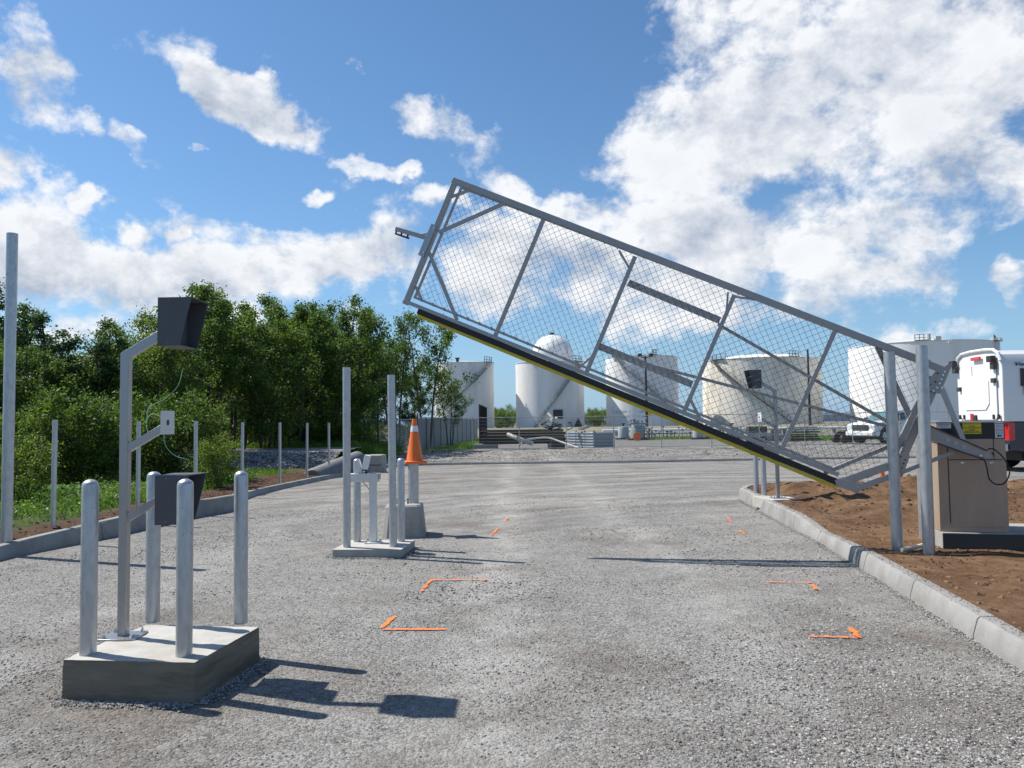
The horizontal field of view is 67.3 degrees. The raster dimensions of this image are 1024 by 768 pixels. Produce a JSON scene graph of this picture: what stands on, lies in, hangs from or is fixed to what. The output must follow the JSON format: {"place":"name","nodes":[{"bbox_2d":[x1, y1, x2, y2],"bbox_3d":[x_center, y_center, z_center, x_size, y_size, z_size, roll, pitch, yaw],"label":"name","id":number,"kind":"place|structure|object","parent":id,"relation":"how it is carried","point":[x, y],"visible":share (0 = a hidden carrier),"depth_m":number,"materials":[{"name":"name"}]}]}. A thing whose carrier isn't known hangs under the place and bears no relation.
{"place":"outdoors","nodes":[
{"label":"outdoors","id":0,"kind":"place"},
{"bbox_2d":[0,456,341,529],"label":"grass verge","id":1,"kind":"object","parent":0,"point":[106,509],"depth_m":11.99,"materials":[{"name":"plant"}]},
{"bbox_2d":[0,345,56,451],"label":"broadleaf tree","id":2,"kind":"object","parent":1,"relation":"on","point":[17,399],"visible":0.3,"depth_m":19.39,"materials":[{"name":"green plant"}]},
{"bbox_2d":[0,298,57,398],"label":"broadleaf tree","id":3,"kind":"object","parent":1,"relation":"on","point":[19,315],"visible":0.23,"depth_m":31.95,"materials":[{"name":"green plant"}]},
{"bbox_2d":[0,430,69,502],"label":"shrub","id":4,"kind":"object","parent":1,"relation":"on","point":[41,466],"visible":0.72,"depth_m":13.24,"materials":[{"name":"green plant"}]},
{"bbox_2d":[0,277,73,411],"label":"broadleaf tree","id":5,"kind":"object","parent":1,"relation":"on","point":[25,322],"visible":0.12,"depth_m":32.96,"materials":[{"name":"green plant"}]},
{"bbox_2d":[0,395,88,484],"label":"shrub","id":6,"kind":"object","parent":1,"relation":"on","point":[71,451],"visible":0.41,"depth_m":17.22,"materials":[{"name":"green plant"}]},
{"bbox_2d":[0,339,99,472],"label":"broadleaf tree","id":7,"kind":"object","parent":1,"relation":"on","point":[40,359],"visible":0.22,"depth_m":20.70,"materials":[{"name":"green plant"}]},
{"bbox_2d":[18,309,92,469],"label":"broadleaf tree","id":8,"kind":"object","parent":1,"relation":"on","point":[49,342],"visible":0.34,"depth_m":21.89,"materials":[{"name":"green plant"}]},
{"bbox_2d":[15,384,150,489],"bbox_3d":[-10.062,1.295,18.055,2.828,2.540,2.706,-1,-3,3],"label":"shrub","id":9,"kind":"object","parent":1,"relation":"on","point":[95,408],"visible":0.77,"depth_m":17.48,"materials":[{"name":"green plant"}]},
{"bbox_2d":[30,348,158,469],"bbox_3d":[-12.392,0.783,22.486,4.171,3.814,3.603,-2,-3,30],"label":"broadleaf tree","id":10,"kind":"object","parent":1,"relation":"on","point":[85,372],"visible":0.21,"depth_m":21.78,"materials":[{"name":"green plant"}]},
{"bbox_2d":[55,315,150,471],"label":"broadleaf tree","id":11,"kind":"object","parent":1,"relation":"on","point":[98,352],"visible":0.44,"depth_m":22.31,"materials":[{"name":"green plant"}]},
{"bbox_2d":[60,399,173,484],"bbox_3d":[-9.659,1.440,18.455,2.806,2.190,2.445,-1,-3,-2],"label":"shrub","id":12,"kind":"object","parent":1,"relation":"on","point":[133,466],"visible":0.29,"depth_m":18.40,"materials":[{"name":"green plant"}]},
{"bbox_2d":[0,467,268,521],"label":"weed cover","id":13,"kind":"object","parent":1,"relation":"on","point":[63,487],"visible":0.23,"depth_m":13.76,"materials":[{"name":"green plant"}]},
{"bbox_2d":[59,305,223,468],"bbox_3d":[-11.526,0.070,24.028,4.525,5.414,5.238,1,-3,-26],"label":"broadleaf tree","id":14,"kind":"object","parent":1,"relation":"on","point":[156,353],"visible":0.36,"depth_m":23.60,"materials":[{"name":"green plant"}]},
{"bbox_2d":[13,472,316,540],"bbox_3d":[-5.768,2.101,12.655,4.410,0.253,21.480,-1,-3,0],"label":"soil strip","id":15,"kind":"object","parent":1,"relation":"on","point":[35,530],"visible":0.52,"depth_m":14.16,"materials":[{"name":"brown soil"}]},
{"bbox_2d":[0,232,17,543],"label":"tall pipe post","id":16,"kind":"object","parent":15,"relation":"on","point":[8,423],"visible":0.87,"depth_m":9.79,"materials":[{"name":"metal"}]},
{"bbox_2d":[50,420,57,526],"bbox_3d":[-6.435,1.273,10.808,0.069,1.540,0.068,-1,-3,0],"label":"fence post","id":17,"kind":"object","parent":15,"relation":"on","point":[54,471],"visible":0.88,"depth_m":10.79,"materials":[{"name":"metal"}]},
{"bbox_2d":[136,421,140,507],"bbox_3d":[-6.173,1.355,12.706,0.068,1.475,0.069,-1,-3,0],"label":"fence post","id":18,"kind":"object","parent":15,"relation":"on","point":[138,462],"visible":0.91,"depth_m":12.68,"materials":[{"name":"metal"}]},
{"bbox_2d":[13,473,317,538],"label":"verge clods","id":19,"kind":"object","parent":15,"relation":"on","point":[212,492],"visible":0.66,"depth_m":14.88,"materials":[{"name":"soil"}]},
{"bbox_2d":[194,421,197,472],"bbox_3d":[-5.697,1.404,13.855,0.068,1.462,0.068,-1,-3,0],"label":"fence post","id":20,"kind":"object","parent":15,"relation":"on","point":[195,446],"visible":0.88,"depth_m":13.85,"materials":[{"name":"metal"}]},
{"bbox_2d":[108,386,226,474],"bbox_3d":[-9.131,1.298,19.894,2.960,2.710,2.832,-2,-3,31],"label":"shrub","id":21,"kind":"object","parent":1,"relation":"on","point":[179,418],"visible":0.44,"depth_m":19.76,"materials":[{"name":"green plant"}]},
{"bbox_2d":[122,312,214,401],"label":"broadleaf tree","id":22,"kind":"object","parent":1,"relation":"on","point":[139,332],"visible":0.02,"depth_m":37.81,"materials":[{"name":"green plant"}]},
{"bbox_2d":[113,318,251,452],"bbox_3d":[-11.478,0.281,26.116,4.539,5.203,4.681,-4,-4,44],"label":"broadleaf tree","id":23,"kind":"object","parent":1,"relation":"on","point":[207,371],"visible":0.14,"depth_m":26.25,"materials":[{"name":"green plant"}]},
{"bbox_2d":[147,396,232,473],"bbox_3d":[-8.736,1.497,20.662,2.263,2.279,2.597,1,-3,-30],"label":"shrub","id":24,"kind":"object","parent":1,"relation":"on","point":[191,444],"visible":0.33,"depth_m":20.36,"materials":[{"name":"green plant"}]},
{"bbox_2d":[143,279,272,443],"bbox_3d":[-11.077,-0.326,28.078,4.471,6.639,4.564,0,-3,-23],"label":"broadleaf tree","id":25,"kind":"object","parent":1,"relation":"on","point":[223,315],"visible":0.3,"depth_m":27.41,"materials":[{"name":"green plant"}]},
{"bbox_2d":[181,430,248,487],"bbox_3d":[-7.100,1.780,18.332,1.596,1.362,1.403,0,-3,-10],"label":"shrub","id":26,"kind":"object","parent":1,"relation":"on","point":[214,456],"visible":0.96,"depth_m":18.15,"materials":[{"name":"green plant"}]},
{"bbox_2d":[179,281,328,449],"bbox_3d":[-10.757,-0.466,29.964,5.858,7.118,6.041,-3,-3,32],"label":"broadleaf tree","id":27,"kind":"object","parent":1,"relation":"on","point":[252,417],"visible":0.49,"depth_m":29.84,"materials":[{"name":"green plant"}]},
{"bbox_2d":[202,296,330,447],"bbox_3d":[-10.194,-0.371,32.065,5.131,7.110,5.940,-1,-3,-4],"label":"broadleaf tree","id":28,"kind":"object","parent":1,"relation":"on","point":[286,338],"visible":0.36,"depth_m":31.63,"materials":[{"name":"green plant"}]},
{"bbox_2d":[274,408,320,443],"bbox_3d":[-9.763,2.056,34.448,2.774,2.581,2.439,-1,-3,11],"label":"shrub","id":29,"kind":"object","parent":1,"relation":"on","point":[304,437],"visible":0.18,"depth_m":34.10,"materials":[{"name":"green plant"}]},
{"bbox_2d":[242,292,354,443],"bbox_3d":[-9.525,-0.404,33.964,5.125,7.364,5.022,0,-3,-20],"label":"broadleaf tree","id":30,"kind":"object","parent":1,"relation":"on","point":[301,318],"visible":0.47,"depth_m":33.75,"materials":[{"name":"green plant"}]},
{"bbox_2d":[264,293,395,436],"bbox_3d":[-8.691,-0.441,36.203,6.332,7.653,6.140,0,-3,-16],"label":"broadleaf tree","id":31,"kind":"object","parent":1,"relation":"on","point":[331,365],"visible":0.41,"depth_m":35.63,"materials":[{"name":"green plant"}]},
{"bbox_2d":[303,303,396,439],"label":"broadleaf tree","id":32,"kind":"object","parent":1,"relation":"on","point":[359,409],"visible":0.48,"depth_m":37.63,"materials":[{"name":"green plant"}]},
{"bbox_2d":[319,415,382,444],"bbox_3d":[-7.064,2.316,34.960,2.446,1.998,2.782,-3,-4,37],"label":"shrub","id":33,"kind":"object","parent":1,"relation":"on","point":[360,429],"visible":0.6,"depth_m":34.78,"materials":[{"name":"green plant"}]},
{"bbox_2d":[178,447,359,469],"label":"gravel bank","id":34,"kind":"structure","parent":0,"point":[293,449],"depth_m":25.74,"materials":[{"name":"grey gravel"}]},
{"bbox_2d":[165,450,342,469],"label":"bank stones","id":35,"kind":"object","parent":34,"relation":"on","point":[295,453],"visible":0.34,"depth_m":25.55,"materials":[{"name":"grey stone"}]},
{"bbox_2d":[220,438,407,456],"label":"tall grass","id":36,"kind":"structure","parent":34,"relation":"on","point":[368,452],"depth_m":31.75,"materials":[{"name":"green plant"}]},
{"bbox_2d":[304,451,364,475],"bbox_3d":[-5.504,2.692,24.200,0.660,0.655,3.484,-1,3,11],"label":"culvert pipe","id":37,"kind":"object","parent":34,"relation":"on","point":[334,466],"visible":0.4,"depth_m":23.51,"materials":[{"name":"grey concrete"}]},
{"bbox_2d":[0,458,1023,767],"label":"gravel road","id":38,"kind":"structure","parent":0,"point":[444,488],"depth_m":5.77,"materials":[{"name":"grey gravel"}]},
{"bbox_2d":[62,625,258,704],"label":"concrete plinth","id":39,"kind":"structure","parent":38,"relation":"on","point":[149,666],"depth_m":4.54,"materials":[{"name":"grey concrete"}]},
{"bbox_2d":[79,479,98,655],"bbox_3d":[-2.572,1.108,4.679,0.095,1.051,0.095,1,-3,-27],"label":"bollard","id":40,"kind":"object","parent":39,"relation":"on","point":[89,567],"visible":1,"depth_m":4.64,"materials":[{"name":"metal"}]},
{"bbox_2d":[97,297,207,641],"bbox_3d":[-2.372,0.546,5.076,0.613,2.207,0.283,-1,-3,0],"label":"gooseneck pedestal","id":41,"kind":"object","parent":39,"relation":"on","point":[180,322],"visible":0.98,"depth_m":5.04,"materials":[{"name":"metal"}]},
{"bbox_2d":[145,471,160,623],"bbox_3d":[-2.530,1.145,5.424,0.095,1.051,0.095,-3,-4,36],"label":"bollard","id":42,"kind":"object","parent":39,"relation":"on","point":[152,580],"visible":0.9,"depth_m":5.38,"materials":[{"name":"metal"}]},
{"bbox_2d":[175,479,193,657],"bbox_3d":[-1.967,1.097,4.621,0.095,1.051,0.095,-3,-4,36],"label":"bollard","id":43,"kind":"object","parent":39,"relation":"on","point":[184,571],"visible":1,"depth_m":4.59,"materials":[{"name":"metal"}]},
{"bbox_2d":[233,471,247,624],"bbox_3d":[-1.891,1.133,5.363,0.095,1.051,0.095,1,-3,-26],"label":"bollard","id":44,"kind":"object","parent":39,"relation":"on","point":[240,599],"visible":1,"depth_m":5.33,"materials":[{"name":"metal"}]},
{"bbox_2d":[45,546,422,713],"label":"base foot stones","id":45,"kind":"object","parent":38,"relation":"on","point":[218,691],"visible":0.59,"depth_m":4.50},
{"bbox_2d":[332,540,414,557],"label":"concrete slab","id":46,"kind":"structure","parent":38,"relation":"on","point":[362,549],"depth_m":9.26,"materials":[{"name":"grey concrete"}]},
{"bbox_2d":[343,367,350,547],"bbox_3d":[-2.036,0.897,9.474,0.094,2.207,0.094,-1,-3,0],"label":"pipe post","id":47,"kind":"object","parent":46,"relation":"on","point":[346,466],"visible":1,"depth_m":9.44,"materials":[{"name":"metal"}]},
{"bbox_2d":[353,459,360,541],"bbox_3d":[-1.990,1.490,9.885,0.095,1.061,0.095,0,-3,-13],"label":"bollard","id":48,"kind":"object","parent":46,"relation":"on","point":[357,508],"visible":0.66,"depth_m":9.84,"materials":[{"name":"metal"}]},
{"bbox_2d":[351,455,381,543],"bbox_3d":[-1.862,1.456,9.758,0.400,1.114,0.170,-1,-3,0],"label":"reader stand","id":49,"kind":"object","parent":46,"relation":"on","point":[371,478],"visible":0.92,"depth_m":9.71,"materials":[{"name":"white paint"}]},
{"bbox_2d":[367,454,386,472],"bbox_3d":[-4.530,2.660,25.667,0.574,0.605,0.600,-1,-3,6],"label":"card reader","id":50,"kind":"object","parent":49,"relation":"on","point":[377,463],"depth_m":25.38,"materials":[{"name":"grey"}]},
{"bbox_2d":[387,375,396,546],"bbox_3d":[-1.475,0.940,9.466,0.094,2.106,0.094,-1,-3,0],"label":"pipe post","id":51,"kind":"object","parent":46,"relation":"on","point":[392,463],"visible":1,"depth_m":9.43,"materials":[{"name":"metal"}]},
{"bbox_2d":[397,458,404,541],"bbox_3d":[-1.422,1.482,9.859,0.095,1.061,0.095,2,-4,-42],"label":"bollard","id":52,"kind":"object","parent":46,"relation":"on","point":[401,496],"visible":1,"depth_m":9.82,"materials":[{"name":"metal"}]},
{"bbox_2d":[382,498,425,538],"bbox_3d":[-1.548,1.919,11.101,0.598,0.555,0.658,-1,-3,-4],"label":"concrete block","id":53,"kind":"object","parent":38,"relation":"on","point":[415,525],"depth_m":10.82,"materials":[{"name":"grey concrete"}]},
{"bbox_2d":[408,464,418,502],"bbox_3d":[-1.429,1.439,11.155,0.152,0.570,0.151,-1,-3,0],"label":"pipe stub","id":54,"kind":"object","parent":53,"relation":"on","point":[413,483],"visible":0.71,"depth_m":11.09,"materials":[{"name":"metal"}]},
{"bbox_2d":[405,419,426,463],"bbox_3d":[-1.408,0.829,11.188,0.310,0.648,0.310,0,-3,-12],"label":"traffic cone","id":55,"kind":"object","parent":54,"relation":"on","point":[414,454],"visible":0.95,"depth_m":11.11,"materials":[{"name":"orange plastic"}]},
{"bbox_2d":[0,455,915,560],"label":"kerb","id":56,"kind":"structure","parent":38,"relation":"on","point":[69,536],"depth_m":13.83,"materials":[{"name":"concrete"}]},
{"bbox_2d":[736,499,1023,679],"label":"kerb foot stones","id":57,"kind":"object","parent":38,"relation":"on","point":[903,597],"visible":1,"depth_m":6.62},
{"bbox_2d":[738,488,1023,671],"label":"kerb","id":58,"kind":"structure","parent":38,"relation":"on","point":[1007,644],"depth_m":6.62,"materials":[{"name":"concrete"}]},
{"bbox_2d":[751,490,1023,635],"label":"soil on kerb","id":59,"kind":"structure","parent":58,"relation":"on","point":[903,569],"depth_m":7.08,"materials":[{"name":"brown soil"}]},
{"bbox_2d":[750,475,1023,631],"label":"soil island","id":60,"kind":"structure","parent":38,"relation":"on","point":[877,516],"depth_m":9.52,"materials":[{"name":"brown soil"}]},
{"bbox_2d":[753,495,798,507],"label":"concrete slab","id":61,"kind":"structure","parent":60,"relation":"on","point":[757,501],"depth_m":13.38,"materials":[{"name":"grey concrete"}]},
{"bbox_2d":[753,455,758,492],"bbox_3d":[4.617,1.538,14.570,0.095,1.061,0.095,-1,-3,9],"label":"bollard","id":62,"kind":"object","parent":61,"relation":"on","point":[755,474],"visible":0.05,"depth_m":14.53,"materials":[{"name":"metal"}]},
{"bbox_2d":[760,442,766,495],"bbox_3d":[4.498,1.499,13.761,0.095,1.061,0.095,0,-3,-17],"label":"bollard","id":63,"kind":"object","parent":61,"relation":"on","point":[763,479],"visible":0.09,"depth_m":13.71,"materials":[{"name":"metal"}]},
{"bbox_2d":[744,370,786,498],"bbox_3d":[4.379,0.862,13.275,0.613,2.207,0.283,-1,-3,0],"label":"gooseneck pedestal","id":64,"kind":"object","parent":61,"relation":"on","point":[754,384],"visible":0.8,"depth_m":13.24,"materials":[{"name":"metal"}]},
{"bbox_2d":[748,474,1023,629],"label":"soil clods","id":65,"kind":"object","parent":60,"relation":"on","point":[967,574],"visible":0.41,"depth_m":8.30,"materials":[{"name":"brown soil"}]},
{"bbox_2d":[883,352,902,550],"bbox_3d":[4.258,0.771,8.586,0.120,2.265,0.120,-1,-3,0],"label":"guide post","id":66,"kind":"object","parent":60,"relation":"on","point":[896,525],"visible":0.88,"depth_m":8.54,"materials":[{"name":"metal"}]},
{"bbox_2d":[916,434,921,538],"bbox_3d":[4.972,1.199,9.321,0.110,1.465,0.110,-1,-3,0],"label":"guide post","id":67,"kind":"object","parent":60,"relation":"on","point":[918,489],"visible":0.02,"depth_m":9.31,"materials":[{"name":"metal"}]},
{"bbox_2d":[915,345,934,554],"bbox_3d":[4.461,0.734,8.299,0.120,2.305,0.120,-1,-3,0],"label":"guide post","id":68,"kind":"object","parent":60,"relation":"on","point":[925,458],"visible":0.88,"depth_m":8.26,"materials":[{"name":"metal"}]},
{"bbox_2d":[935,523,1023,550],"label":"equipment pad","id":69,"kind":"object","parent":60,"relation":"on","point":[1013,539],"visible":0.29,"depth_m":8.51,"materials":[{"name":"concrete"}]},
{"bbox_2d":[931,421,1008,532],"bbox_3d":[5.222,1.050,8.908,0.702,1.235,0.642,-1,-3,13],"label":"operator cabinet","id":70,"kind":"object","parent":69,"relation":"on","point":[968,496],"visible":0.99,"depth_m":8.60,"materials":[{"name":"beige metal"}]},
{"bbox_2d":[395,177,990,493],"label":"vertical pivot gate","id":71,"kind":"structure","parent":70,"relation":"attached to","point":[909,431],"depth_m":9.22,"materials":[{"name":"metal"}]},
{"bbox_2d":[949,348,1023,466],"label":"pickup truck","id":72,"kind":"object","parent":38,"relation":"on","point":[990,387],"visible":0.65,"depth_m":22.35,"materials":[{"name":"paint"}]},
{"bbox_2d":[0,0,1023,423],"label":"sky","id":73,"kind":"structure","parent":0,"point":[855,165],"materials":[{"name":"blue"}]},
{"bbox_2d":[567,424,614,447],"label":"steel bin","id":74,"kind":"object","parent":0,"point":[600,442],"visible":0.76,"depth_m":43.84,"materials":[{"name":"metal"}]},
{"bbox_2d":[384,424,847,437],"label":"embankment","id":75,"kind":"structure","parent":0,"point":[592,429],"depth_m":100.07,"materials":[{"name":"grey gravel"}]},
{"bbox_2d":[383,420,915,449],"bbox_3d":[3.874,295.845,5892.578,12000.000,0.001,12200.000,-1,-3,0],"label":"ground","id":76,"kind":"structure","parent":0,"point":[688,442],"depth_m":55.18,"materials":[{"name":"grey gravel"}]},
{"bbox_2d":[336,407,398,437],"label":"shrub","id":77,"kind":"object","parent":76,"relation":"on","point":[374,414],"visible":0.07,"depth_m":42.92,"materials":[{"name":"green plant"}]},
{"bbox_2d":[396,365,438,435],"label":"broadleaf tree","id":78,"kind":"object","parent":76,"relation":"on","point":[409,415],"visible":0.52,"depth_m":45.75,"materials":[{"name":"green plant"}]},
{"bbox_2d":[380,306,479,449],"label":"broadleaf tree","id":79,"kind":"object","parent":76,"relation":"on","point":[445,344],"visible":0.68,"depth_m":43.01,"materials":[{"name":"green plant"}]},
{"bbox_2d":[428,372,473,445],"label":"broadleaf tree","id":80,"kind":"object","parent":76,"relation":"on","point":[449,403],"visible":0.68,"depth_m":47.00,"materials":[{"name":"green plant"}]},
{"bbox_2d":[435,356,493,427],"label":"storage tank","id":81,"kind":"object","parent":76,"relation":"on","point":[482,392],"visible":0.59,"depth_m":154.74,"materials":[{"name":"metal"}]},
{"bbox_2d":[479,404,486,443],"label":"sheet piles","id":82,"kind":"object","parent":76,"relation":"on","point":[482,421],"visible":0.65,"depth_m":46.91,"materials":[{"name":"metal"}]},
{"bbox_2d":[494,407,515,427],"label":"broadleaf tree","id":83,"kind":"object","parent":76,"relation":"on","point":[509,423],"visible":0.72,"depth_m":226.09,"materials":[{"name":"green plant"}]},
{"bbox_2d":[474,429,565,448],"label":"timber stack","id":84,"kind":"object","parent":76,"relation":"on","point":[493,443],"visible":0.58,"depth_m":44.66,"materials":[{"name":"wood"}]},
{"bbox_2d":[515,355,584,427],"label":"storage tank","id":85,"kind":"object","parent":76,"relation":"on","point":[540,393],"visible":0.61,"depth_m":153.91,"materials":[{"name":"metal"}]},
{"bbox_2d":[532,333,572,360],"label":"domed tank","id":86,"kind":"object","parent":76,"relation":"on","point":[549,340],"visible":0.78,"depth_m":173.10,"materials":[{"name":"white metal"}]},
{"bbox_2d":[537,412,572,429],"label":"scrap pile","id":87,"kind":"object","parent":76,"relation":"on","point":[556,423],"visible":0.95,"depth_m":44.87,"materials":[{"name":"grey metal"}]},
{"bbox_2d":[587,407,606,426],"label":"broadleaf tree","id":88,"kind":"object","parent":76,"relation":"on","point":[597,423],"visible":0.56,"depth_m":229.02,"materials":[{"name":"green plant"}]},
{"bbox_2d":[605,349,678,426],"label":"storage tank","id":89,"kind":"object","parent":76,"relation":"on","point":[619,410],"visible":0.64,"depth_m":153.81,"materials":[{"name":"white metal"}]},
{"bbox_2d":[386,442,915,463],"bbox_3d":[17.442,3.055,35.881,48.800,0.302,13.600,-1,-3,0],"label":"gravel shoulder","id":90,"kind":"object","parent":76,"relation":"on","point":[697,455],"visible":0.51,"depth_m":34.31},
{"bbox_2d":[355,308,425,445],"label":"broadleaf tree","id":91,"kind":"object","parent":90,"relation":"on","point":[404,364],"visible":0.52,"depth_m":40.44,"materials":[{"name":"green plant"}]},
{"bbox_2d":[417,417,477,449],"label":"slatted fence","id":92,"kind":"object","parent":90,"relation":"on","point":[460,435],"visible":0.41,"depth_m":48.69,"materials":[{"name":"grey metal"}]},
{"bbox_2d":[429,418,471,451],"bbox_3d":[-3.166,2.661,39.619,2.245,1.840,0.046,-1,-3,0],"label":"fence panel","id":93,"kind":"object","parent":90,"relation":"on","point":[456,421],"visible":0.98,"depth_m":39.62,"materials":[{"name":"metal"}]},
{"bbox_2d":[423,437,496,451],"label":"grass","id":94,"kind":"structure","parent":90,"relation":"on","point":[461,445],"depth_m":45.45,"materials":[{"name":"green plant"}]},
{"bbox_2d":[472,417,518,448],"bbox_3d":[-0.849,2.630,39.619,2.381,1.840,0.046,-1,-3,0],"label":"fence panel","id":95,"kind":"object","parent":90,"relation":"on","point":[484,431],"visible":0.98,"depth_m":39.62,"materials":[{"name":"metal"}]},
{"bbox_2d":[519,416,564,449],"bbox_3d":[1.552,2.599,39.619,2.408,1.840,0.046,-1,-3,0],"label":"fence panel","id":96,"kind":"object","parent":90,"relation":"on","point":[535,420],"visible":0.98,"depth_m":39.62,"materials":[{"name":"metal"}]},
{"bbox_2d":[565,416,612,448],"bbox_3d":[3.979,2.567,39.619,2.436,1.840,0.046,-1,-3,0],"label":"fence panel","id":97,"kind":"object","parent":90,"relation":"on","point":[569,423],"visible":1,"depth_m":39.62,"materials":[{"name":"metal"}]},
{"bbox_2d":[613,415,660,448],"bbox_3d":[6.434,2.535,39.619,2.463,1.840,0.046,-1,-3,0],"label":"fence panel","id":98,"kind":"object","parent":90,"relation":"on","point":[637,429],"visible":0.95,"depth_m":39.62,"materials":[{"name":"metal"}]},
{"bbox_2d":[386,446,915,463],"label":"shoulder stones","id":99,"kind":"object","parent":90,"relation":"on","point":[602,451],"visible":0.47,"depth_m":33.92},
{"bbox_2d":[603,426,846,435],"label":"pipeline","id":100,"kind":"object","parent":76,"relation":"on","point":[676,429],"visible":0.34,"depth_m":83.70,"materials":[{"name":"white metal"}]},
{"bbox_2d":[701,351,823,424],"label":"storage tank","id":101,"kind":"object","parent":76,"relation":"on","point":[755,401],"visible":0.62,"depth_m":154.74,"materials":[{"name":"beige metal"}]},
{"bbox_2d":[786,427,820,439],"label":"pallet stack","id":102,"kind":"object","parent":76,"relation":"on","point":[806,433],"visible":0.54,"depth_m":56.38,"materials":[{"name":"grey"}]},
{"bbox_2d":[846,410,906,442],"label":"pickup truck","id":103,"kind":"object","parent":76,"relation":"on","point":[878,434],"visible":0.45,"depth_m":48.00,"materials":[{"name":"white paint"}]},
{"bbox_2d":[847,334,1002,422],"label":"storage tank","id":104,"kind":"object","parent":76,"relation":"on","point":[942,352],"visible":0.46,"depth_m":140.24,"materials":[{"name":"white metal"}]},
{"bbox_2d":[629,434,878,440],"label":"yard grass","id":105,"kind":"structure","parent":0,"point":[687,437],"depth_m":66.03,"materials":[{"name":"green plant"}]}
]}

